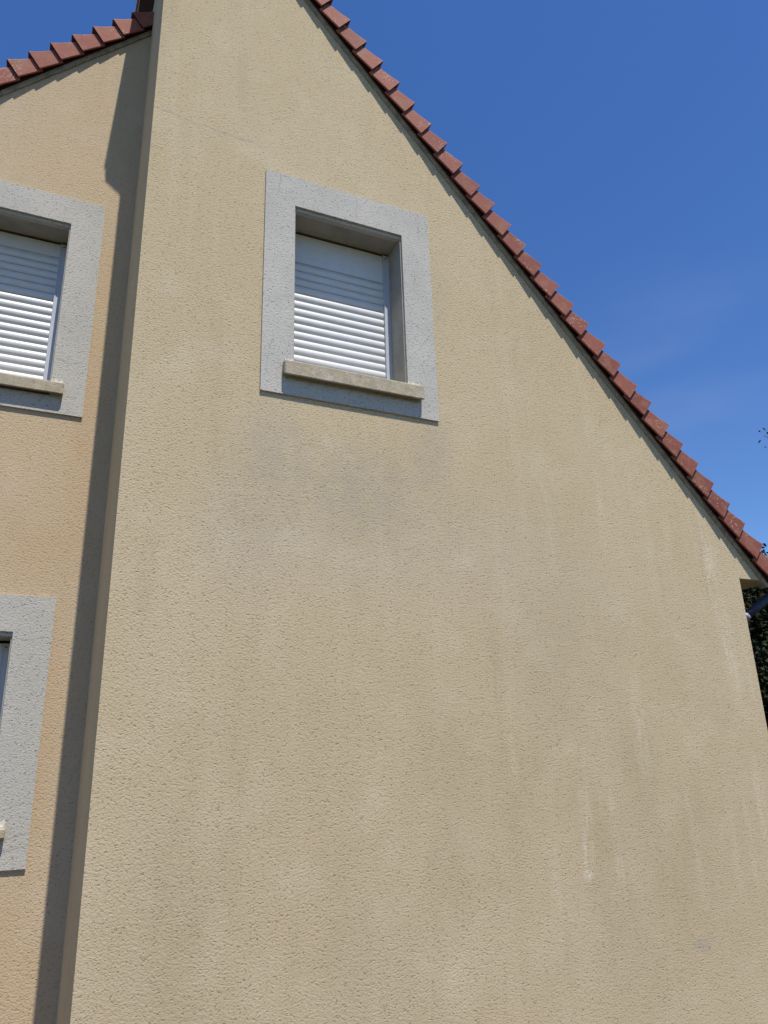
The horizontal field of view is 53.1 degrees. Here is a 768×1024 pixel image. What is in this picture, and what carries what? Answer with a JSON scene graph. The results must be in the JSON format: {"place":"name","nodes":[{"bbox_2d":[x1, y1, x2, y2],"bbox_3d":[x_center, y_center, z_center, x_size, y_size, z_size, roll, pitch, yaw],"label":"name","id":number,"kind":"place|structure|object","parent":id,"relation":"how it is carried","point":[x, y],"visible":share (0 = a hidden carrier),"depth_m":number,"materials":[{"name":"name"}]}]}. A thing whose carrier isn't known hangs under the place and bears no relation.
{"place":"outdoors","nodes":[
{"label":"outdoors","id":0,"kind":"place"},
{"bbox_2d":[0,0,767,556],"label":"sky","id":1,"kind":"structure","parent":0,"point":[624,143],"materials":[{"name":"blue"}]},
{"bbox_3d":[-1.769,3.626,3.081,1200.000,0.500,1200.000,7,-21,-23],"label":"ground","id":2,"kind":"structure","parent":0,"visible":0},
{"bbox_2d":[0,0,767,1023],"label":"house","id":3,"kind":"structure","parent":2,"relation":"on","point":[382,560],"depth_m":5.22,"materials":[{"name":"paint"}]},
{"bbox_2d":[0,594,55,870],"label":"window","id":4,"kind":"structure","parent":3,"relation":"in","point":[26,622],"depth_m":4.86,"materials":[{"name":"paint"}]},
{"bbox_2d":[0,180,105,417],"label":"window","id":5,"kind":"structure","parent":3,"relation":"in","point":[48,289],"depth_m":5.93,"materials":[{"name":"paint"}]},
{"bbox_2d":[260,169,438,421],"bbox_3d":[-0.295,-1.571,5.831,1.351,1.851,0.404,7,-21,-23],"label":"window","id":6,"kind":"structure","parent":3,"relation":"in","point":[341,325],"depth_m":5.85,"materials":[{"name":"paint"}]},
{"bbox_2d":[742,543,767,729],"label":"evergreen tree","id":7,"kind":"object","parent":2,"relation":"on","point":[758,625],"visible":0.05,"depth_m":11.48,"materials":[{"name":"green plant"}]}
]}

